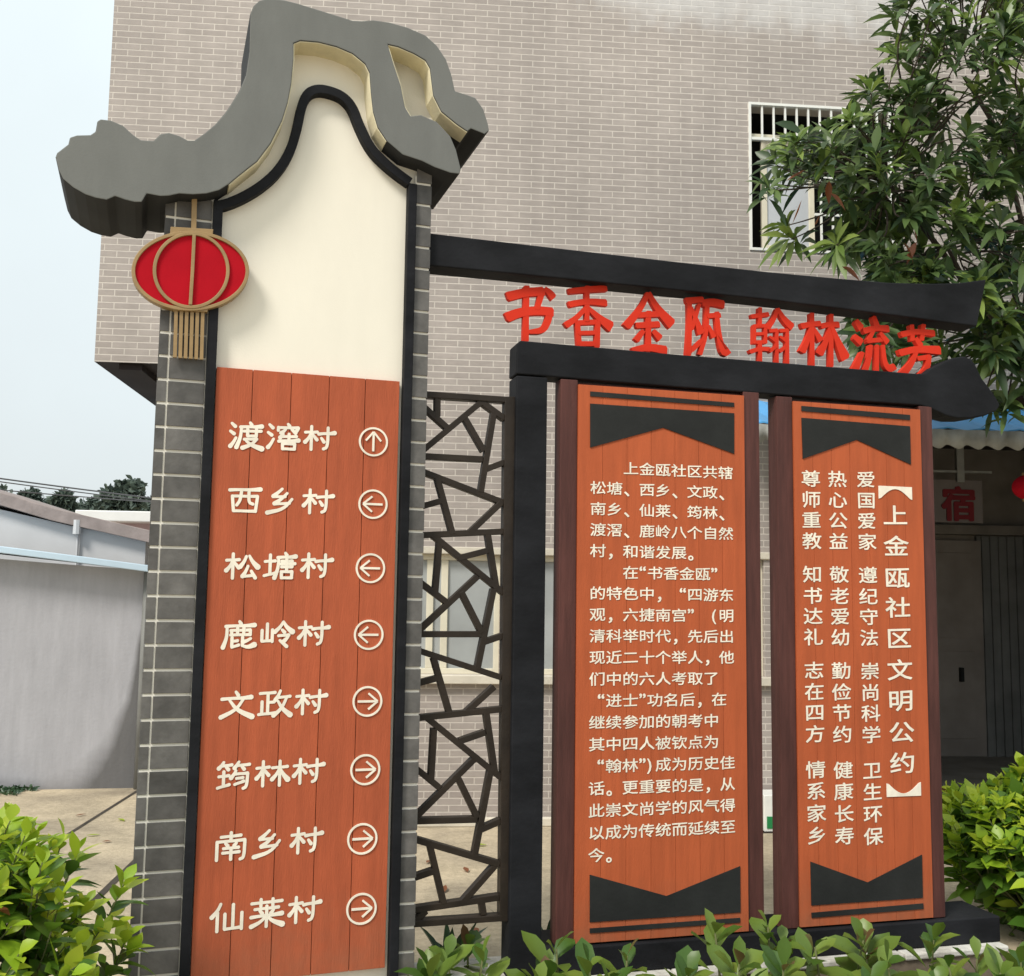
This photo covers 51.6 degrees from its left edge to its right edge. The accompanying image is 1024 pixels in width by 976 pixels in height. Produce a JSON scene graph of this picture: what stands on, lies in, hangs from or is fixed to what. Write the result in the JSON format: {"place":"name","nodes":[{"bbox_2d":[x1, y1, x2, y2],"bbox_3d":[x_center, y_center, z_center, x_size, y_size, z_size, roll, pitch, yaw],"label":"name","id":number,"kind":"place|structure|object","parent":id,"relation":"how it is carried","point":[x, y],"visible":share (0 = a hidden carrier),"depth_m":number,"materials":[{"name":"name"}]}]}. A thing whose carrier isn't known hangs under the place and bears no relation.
{"place":"outdoors","nodes":[
{"label":"outdoors","id":0,"kind":"place"},
{"bbox_2d":[0,490,148,567],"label":"gabled house","id":1,"kind":"structure","parent":0,"point":[28,523],"depth_m":13.45,"materials":[{"name":"paint"}]},
{"bbox_2d":[0,478,150,498],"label":"overhead wire","id":2,"kind":"object","parent":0,"point":[74,488],"visible":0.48,"depth_m":21.51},
{"bbox_2d":[0,481,150,500],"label":"overhead wire","id":3,"kind":"object","parent":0,"point":[74,491],"visible":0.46,"depth_m":21.51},
{"bbox_2d":[0,489,150,501],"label":"overhead wire","id":4,"kind":"object","parent":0,"point":[75,496],"visible":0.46,"depth_m":21.50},
{"bbox_2d":[0,0,155,502],"label":"sky","id":5,"kind":"structure","parent":0,"point":[65,420],"materials":[{"name":"white"}]},
{"bbox_2d":[75,510,149,529],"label":"distant house","id":6,"kind":"structure","parent":0,"point":[139,519],"depth_m":20.59,"materials":[{"name":"paint"}]},
{"bbox_2d":[395,947,457,975],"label":"young shrub","id":7,"kind":"object","parent":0,"point":[430,961],"visible":1,"depth_m":4.15,"materials":[{"name":"green plant"}]},
{"bbox_2d":[450,935,509,975],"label":"young shrub","id":8,"kind":"object","parent":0,"point":[480,954],"visible":0.99,"depth_m":4.25,"materials":[{"name":"green plant"}]},
{"bbox_2d":[0,788,1023,975],"bbox_3d":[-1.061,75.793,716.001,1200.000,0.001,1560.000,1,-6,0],"label":"ground","id":9,"kind":"structure","parent":0,"point":[66,807],"depth_m":7.33,"materials":[{"name":"concrete"}]},
{"bbox_2d":[0,483,12,492],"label":"tree","id":10,"kind":"object","parent":9,"relation":"on","point":[4,487],"visible":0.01,"depth_m":43.44,"materials":[{"name":"green plant"}]},
{"bbox_2d":[0,784,39,795],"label":"weeds","id":11,"kind":"object","parent":9,"relation":"on","point":[14,790],"visible":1,"depth_m":9.48,"materials":[{"name":"green plant"}]},
{"bbox_2d":[16,486,47,503],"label":"tree","id":12,"kind":"object","parent":9,"relation":"on","point":[36,497],"visible":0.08,"depth_m":47.04,"materials":[{"name":"green plant"}]},
{"bbox_2d":[45,488,79,511],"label":"tree","id":13,"kind":"object","parent":9,"relation":"on","point":[68,503],"visible":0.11,"depth_m":42.97,"materials":[{"name":"green plant"}]},
{"bbox_2d":[0,546,148,789],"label":"white shed","id":14,"kind":"structure","parent":9,"relation":"on","point":[71,650],"depth_m":9.77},
{"bbox_2d":[0,802,155,975],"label":"leafy shrub","id":15,"kind":"object","parent":9,"relation":"on","point":[35,914],"visible":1,"depth_m":3.28,"materials":[{"name":"green plant"}]},
{"bbox_2d":[76,498,85,508],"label":"tree","id":16,"kind":"object","parent":9,"relation":"on","point":[80,503],"depth_m":51.72,"materials":[{"name":"green plant"}]},
{"bbox_2d":[78,495,99,509],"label":"tree","id":17,"kind":"object","parent":9,"relation":"on","point":[88,505],"visible":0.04,"depth_m":44.89,"materials":[{"name":"green plant"}]},
{"bbox_2d":[67,790,136,899],"bbox_3d":[-3.039,2.580,7.903,0.719,0.001,4.759,3,-6,-18],"label":"ground joint","id":18,"kind":"object","parent":9,"relation":"on","point":[108,886],"visible":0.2,"depth_m":7.01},
{"bbox_2d":[91,475,148,510],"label":"tree","id":19,"kind":"object","parent":9,"relation":"on","point":[130,485],"visible":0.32,"depth_m":41.54,"materials":[{"name":"green plant"}]},
{"bbox_2d":[141,494,150,510],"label":"tree","id":20,"kind":"object","parent":9,"relation":"on","point":[148,504],"visible":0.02,"depth_m":44.52,"materials":[{"name":"green plant"}]},
{"bbox_2d":[56,0,488,975],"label":"direction pillar","id":21,"kind":"structure","parent":9,"relation":"on","point":[316,168],"depth_m":4.29,"materials":[{"name":"white tile"}]},
{"bbox_2d":[131,199,248,359],"bbox_3d":[-1.284,-0.843,4.231,0.448,0.663,0.046,3,-6,-19],"label":"flat lantern","id":22,"kind":"object","parent":21,"relation":"hanging from","point":[193,269],"visible":1,"depth_m":4.21,"materials":[{"name":"red metal"}]},
{"bbox_2d":[414,391,514,926],"bbox_3d":[-0.192,0.707,4.548,0.464,2.247,0.057,2,-6,-15],"label":"lattice screen","id":23,"kind":"object","parent":21,"relation":"attached to","point":[503,590],"visible":0.84,"depth_m":4.53,"materials":[{"name":"brown paint"}]},
{"bbox_2d":[407,934,484,975],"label":"young shrub","id":24,"kind":"object","parent":9,"relation":"on","point":[463,951],"visible":0.6,"depth_m":4.29,"materials":[{"name":"green plant"}]},
{"bbox_2d":[420,923,486,950],"bbox_3d":[-0.295,2.183,5.071,0.320,0.292,0.182,-1,-6,18],"label":"strap plant","id":25,"kind":"object","parent":9,"relation":"on","point":[447,932],"visible":0.24,"depth_m":5.09,"materials":[{"name":"green plant"}]},
{"bbox_2d":[439,924,488,967],"bbox_3d":[-0.209,2.076,4.579,0.281,0.366,0.242,-1,-6,14],"label":"young shrub","id":26,"kind":"object","parent":9,"relation":"on","point":[471,937],"visible":0.5,"depth_m":4.58,"materials":[{"name":"green plant"}]},
{"bbox_2d":[94,0,1023,826],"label":"tiled building","id":27,"kind":"structure","parent":9,"relation":"on","point":[640,128],"depth_m":9.02,"materials":[{"name":"brick"}]},
{"bbox_2d":[420,546,500,683],"bbox_3d":[-0.550,1.019,8.528,1.085,1.090,0.180,1,-6,-5],"label":"window","id":28,"kind":"structure","parent":27,"relation":"in","point":[453,574],"depth_m":8.58,"materials":[{"name":"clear glass"}]},
{"bbox_2d":[544,548,553,684],"bbox_3d":[0.518,1.044,8.621,0.870,1.090,0.180,1,-6,-5],"label":"window","id":29,"kind":"structure","parent":27,"relation":"in","point":[549,553],"depth_m":8.64,"materials":[{"name":"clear glass"}]},
{"bbox_2d":[760,552,770,685],"bbox_3d":[1.721,1.072,8.725,0.905,1.090,0.180,1,-6,-5],"label":"window","id":30,"kind":"structure","parent":27,"relation":"in","point":[766,681],"depth_m":8.77,"materials":[{"name":"white glass"}]},
{"bbox_2d":[748,102,893,252],"bbox_3d":[2.652,-2.646,9.475,1.880,1.921,0.632,1,-6,-5],"label":"window","id":31,"kind":"structure","parent":27,"relation":"in","point":[762,128],"depth_m":9.23,"materials":[{"name":"white metal"}]},
{"bbox_2d":[759,400,1023,450],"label":"awning","id":32,"kind":"object","parent":27,"relation":"attached to","point":[962,434],"visible":0.31,"depth_m":7.99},
{"bbox_2d":[1012,473,1023,501],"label":"red lantern","id":33,"kind":"object","parent":32,"relation":"hanging from","point":[1018,486],"visible":1,"depth_m":8.23,"materials":[{"name":"red fabric"}]},
{"bbox_2d":[935,540,986,755],"bbox_3d":[5.054,1.848,12.292,0.897,2.491,0.116,1,-6,-5],"label":"door","id":34,"kind":"structure","parent":27,"relation":"in","point":[958,562],"depth_m":12.30,"materials":[{"name":"grey metal"}]},
{"bbox_2d":[933,447,991,522],"bbox_3d":[4.552,-0.119,11.305,1.177,0.972,0.070,1,-6,-5],"label":"shop sign","id":35,"kind":"object","parent":27,"relation":"hanging from","point":[959,499],"visible":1,"depth_m":11.29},
{"bbox_2d":[414,941,1008,975],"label":"planter kerb","id":36,"kind":"structure","parent":9,"relation":"on","point":[912,962],"depth_m":4.81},
{"bbox_2d":[501,341,999,975],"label":"notice stand","id":37,"kind":"object","parent":9,"relation":"on","point":[953,389],"visible":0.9,"depth_m":4.69,"materials":[{"name":"black paint"}]},
{"bbox_2d":[550,379,763,944],"bbox_3d":[0.663,0.748,4.756,0.976,2.437,0.100,2,-6,-15],"label":"notice board","id":38,"kind":"object","parent":37,"relation":"on","point":[657,801],"visible":1,"depth_m":4.70,"materials":[{"name":"orange paint"}]},
{"bbox_2d":[429,234,985,373],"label":"slogan beam","id":39,"kind":"structure","parent":37,"relation":"on","point":[923,307],"depth_m":4.99,"materials":[{"name":"black paint"}]},
{"bbox_2d":[768,396,944,928],"bbox_3d":[1.632,0.793,5.012,0.848,2.426,0.100,2,-6,-15],"label":"notice board","id":40,"kind":"object","parent":37,"relation":"on","point":[857,817],"visible":0.99,"depth_m":4.96,"materials":[{"name":"orange paint"}]},
{"bbox_2d":[763,790,772,832],"bbox_3d":[2.075,2.586,8.405,0.307,0.329,0.290,1,-6,-5],"label":"utility box","id":41,"kind":"object","parent":9,"relation":"on","point":[767,813],"visible":0.19,"depth_m":8.28,"materials":[{"name":"white metal"}]},
{"bbox_2d":[746,0,1023,436],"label":"broadleaf tree","id":42,"kind":"object","parent":9,"relation":"on","point":[859,235],"visible":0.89,"depth_m":6.83,"materials":[{"name":"green plant"}]},
{"bbox_2d":[942,751,1023,936],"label":"leafy shrub","id":43,"kind":"object","parent":9,"relation":"on","point":[983,835],"visible":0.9,"depth_m":5.67,"materials":[{"name":"green plant"}]},
{"bbox_2d":[504,955,556,975],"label":"young shrub","id":44,"kind":"object","parent":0,"point":[546,966],"visible":1,"depth_m":3.97,"materials":[{"name":"green plant"}]},
{"bbox_2d":[521,930,582,975],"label":"young shrub","id":45,"kind":"object","parent":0,"point":[534,943],"visible":0.66,"depth_m":4.23,"materials":[{"name":"green plant"}]},
{"bbox_2d":[552,937,618,975],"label":"young shrub","id":46,"kind":"object","parent":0,"point":[587,958],"visible":0.94,"depth_m":4.05,"materials":[{"name":"green plant"}]},
{"bbox_2d":[597,961,632,975],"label":"young shrub","id":47,"kind":"object","parent":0,"point":[624,971],"visible":1,"depth_m":3.87,"materials":[{"name":"green plant"}]},
{"bbox_2d":[598,938,646,975],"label":"young shrub","id":48,"kind":"object","parent":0,"point":[628,952],"visible":0.82,"depth_m":4.26,"materials":[{"name":"green plant"}]},
{"bbox_2d":[642,945,714,975],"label":"young shrub","id":49,"kind":"object","parent":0,"point":[687,959],"visible":1,"depth_m":3.96,"materials":[{"name":"green plant"}]},
{"bbox_2d":[691,908,741,975],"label":"young shrub","id":50,"kind":"object","parent":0,"point":[716,933],"visible":0.66,"depth_m":4.35,"materials":[{"name":"green plant"}]},
{"bbox_2d":[706,935,763,975],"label":"young shrub","id":51,"kind":"object","parent":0,"point":[749,960],"visible":0.97,"depth_m":4.17,"materials":[{"name":"green plant"}]},
{"bbox_2d":[722,968,767,975],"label":"young shrub","id":52,"kind":"object","parent":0,"point":[761,972],"visible":1,"depth_m":3.88,"materials":[{"name":"green plant"}]},
{"bbox_2d":[760,936,806,975],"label":"young shrub","id":53,"kind":"object","parent":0,"point":[776,961],"visible":0.99,"depth_m":4.05,"materials":[{"name":"green plant"}]},
{"bbox_2d":[746,910,824,975],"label":"young shrub","id":54,"kind":"object","parent":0,"point":[761,928],"visible":0.43,"depth_m":4.41,"materials":[{"name":"green plant"}]},
{"bbox_2d":[786,927,853,975],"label":"young shrub","id":55,"kind":"object","parent":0,"point":[804,940],"visible":0.87,"depth_m":4.34,"materials":[{"name":"green plant"}]},
{"bbox_2d":[829,916,900,975],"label":"young shrub","id":56,"kind":"object","parent":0,"point":[863,929],"visible":0.77,"depth_m":4.47,"materials":[{"name":"green plant"}]},
{"bbox_2d":[847,960,887,975],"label":"young shrub","id":57,"kind":"object","parent":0,"point":[879,968],"visible":1,"depth_m":3.86,"materials":[{"name":"green plant"}]},
{"bbox_2d":[847,939,918,975],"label":"young shrub","id":58,"kind":"object","parent":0,"point":[884,952],"visible":0.74,"depth_m":4.14,"materials":[{"name":"green plant"}]},
{"bbox_2d":[898,922,964,972],"bbox_3d":[1.795,2.037,4.408,0.300,0.467,0.262,3,-6,-24],"label":"young shrub","id":59,"kind":"object","parent":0,"point":[931,939],"visible":0.8,"depth_m":4.44,"materials":[{"name":"green plant"}]},
{"bbox_2d":[916,966,948,975],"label":"young shrub","id":60,"kind":"object","parent":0,"point":[941,970],"visible":1,"depth_m":3.82,"materials":[{"name":"green plant"}]},
{"bbox_2d":[897,954,969,975],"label":"young shrub","id":61,"kind":"object","parent":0,"point":[947,962],"visible":0.72,"depth_m":4.13,"materials":[{"name":"green plant"}]},
{"bbox_2d":[951,936,988,975],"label":"young shrub","id":62,"kind":"object","parent":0,"point":[981,964],"visible":0.67,"depth_m":4.35,"materials":[{"name":"green plant"}]},
{"bbox_2d":[963,943,1023,975],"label":"young shrub","id":63,"kind":"object","parent":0,"point":[996,964],"visible":1,"depth_m":4.17,"materials":[{"name":"green plant"}]},
{"bbox_2d":[974,942,1023,969],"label":"young shrub","id":64,"kind":"object","parent":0,"point":[1016,957],"visible":0.49,"depth_m":4.41,"materials":[{"name":"green plant"}]}
]}

